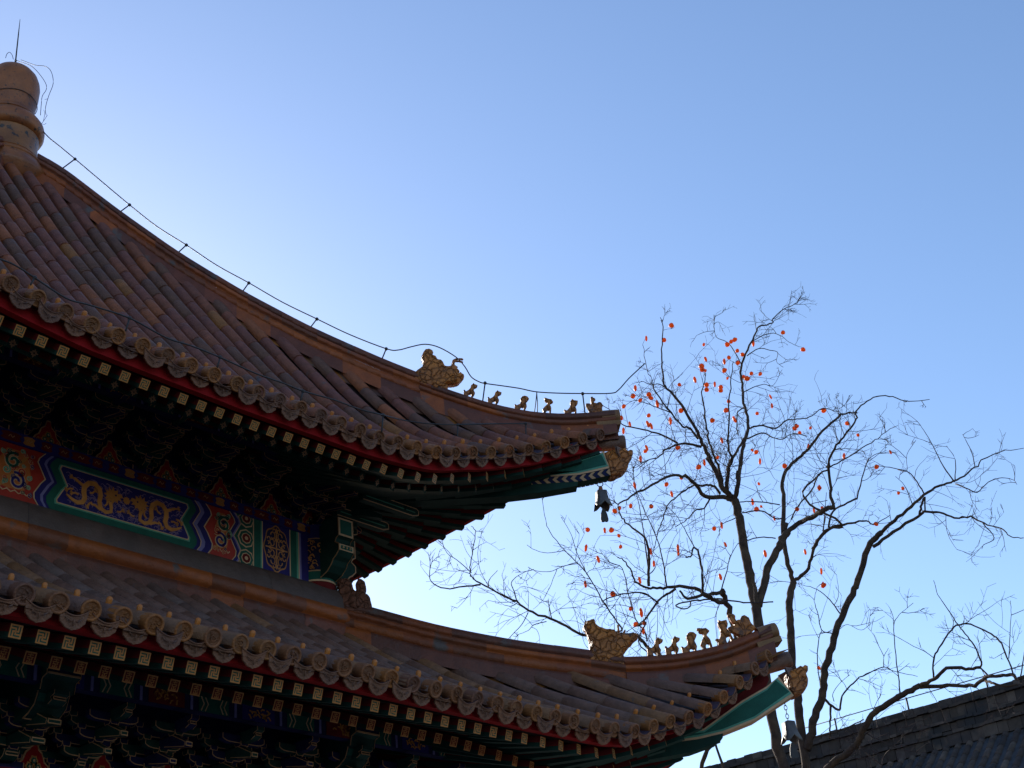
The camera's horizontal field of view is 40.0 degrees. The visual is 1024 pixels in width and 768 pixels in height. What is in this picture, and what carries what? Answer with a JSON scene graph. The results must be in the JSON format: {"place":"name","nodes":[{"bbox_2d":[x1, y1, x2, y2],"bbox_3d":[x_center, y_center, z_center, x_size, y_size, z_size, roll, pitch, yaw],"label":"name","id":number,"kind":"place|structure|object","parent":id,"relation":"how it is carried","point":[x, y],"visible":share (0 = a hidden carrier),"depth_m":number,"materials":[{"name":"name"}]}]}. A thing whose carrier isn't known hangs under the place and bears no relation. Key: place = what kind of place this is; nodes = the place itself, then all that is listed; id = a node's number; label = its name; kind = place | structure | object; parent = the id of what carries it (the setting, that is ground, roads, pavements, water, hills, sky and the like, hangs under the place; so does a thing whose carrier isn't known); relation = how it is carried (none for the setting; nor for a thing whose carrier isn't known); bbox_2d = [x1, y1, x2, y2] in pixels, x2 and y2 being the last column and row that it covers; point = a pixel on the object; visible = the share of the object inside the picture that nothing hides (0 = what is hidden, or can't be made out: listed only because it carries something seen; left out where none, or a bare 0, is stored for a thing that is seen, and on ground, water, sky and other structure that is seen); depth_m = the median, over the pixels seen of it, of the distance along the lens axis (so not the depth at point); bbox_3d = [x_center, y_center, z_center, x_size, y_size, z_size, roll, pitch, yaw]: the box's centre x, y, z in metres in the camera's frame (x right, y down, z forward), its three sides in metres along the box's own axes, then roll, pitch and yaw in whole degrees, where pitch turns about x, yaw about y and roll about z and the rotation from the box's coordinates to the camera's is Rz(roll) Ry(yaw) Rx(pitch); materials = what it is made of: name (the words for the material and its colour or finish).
{"place":"outdoors","nodes":[
{"label":"outdoors","id":0,"kind":"place"},
{"bbox_2d":[0,0,1023,767],"label":"sky","id":1,"kind":"structure","parent":0,"point":[522,191],"materials":[{"name":"blue"}]},
{"label":"ground","id":2,"kind":"structure","parent":0,"visible":0},
{"bbox_2d":[0,62,807,767],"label":"palace pavilion","id":3,"kind":"structure","parent":2,"relation":"on","point":[194,544],"depth_m":13.97,"materials":[{"name":"tile"}]},
{"bbox_2d":[0,258,526,436],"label":"lightning cable","id":4,"kind":"object","parent":3,"relation":"attached to","point":[129,318],"visible":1,"depth_m":12.20,"materials":[{"name":"metal"}]},
{"bbox_2d":[0,22,644,412],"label":"lightning conductor","id":5,"kind":"object","parent":3,"relation":"attached to","point":[258,288],"visible":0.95,"depth_m":17.21,"materials":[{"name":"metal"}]},
{"bbox_2d":[594,481,612,521],"bbox_3d":[1.035,1.345,16.128,0.186,0.521,0.186,3,-30,-15],"label":"wind bell","id":6,"kind":"object","parent":3,"relation":"hanging from","point":[603,501],"visible":1,"depth_m":16.10,"materials":[{"name":"metal"}]},
{"bbox_2d":[781,702,802,757],"bbox_3d":[2.951,3.670,14.950,0.186,0.620,0.186,3,-30,-15],"label":"wind bell","id":7,"kind":"object","parent":3,"relation":"hanging from","point":[791,732],"visible":1,"depth_m":14.89,"materials":[{"name":"metal"}]},
{"bbox_2d":[420,286,929,767],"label":"persimmon tree","id":8,"kind":"object","parent":2,"relation":"on","point":[756,597],"visible":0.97,"depth_m":25.17,"materials":[{"name":"brown plant"}]},
{"bbox_2d":[699,394,1023,767],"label":"persimmon tree","id":9,"kind":"object","parent":2,"relation":"on","point":[805,744],"visible":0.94,"depth_m":25.48,"materials":[{"name":"brown plant"}]},
{"bbox_2d":[704,678,1023,767],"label":"grey tiled hall","id":10,"kind":"structure","parent":2,"relation":"on","point":[961,738],"depth_m":31.35,"materials":[{"name":"tile"}]},
{"bbox_2d":[805,665,1023,729],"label":"lightning cable","id":11,"kind":"object","parent":10,"relation":"on","point":[906,698],"visible":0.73,"depth_m":32.32,"materials":[{"name":"metal"}]}
]}

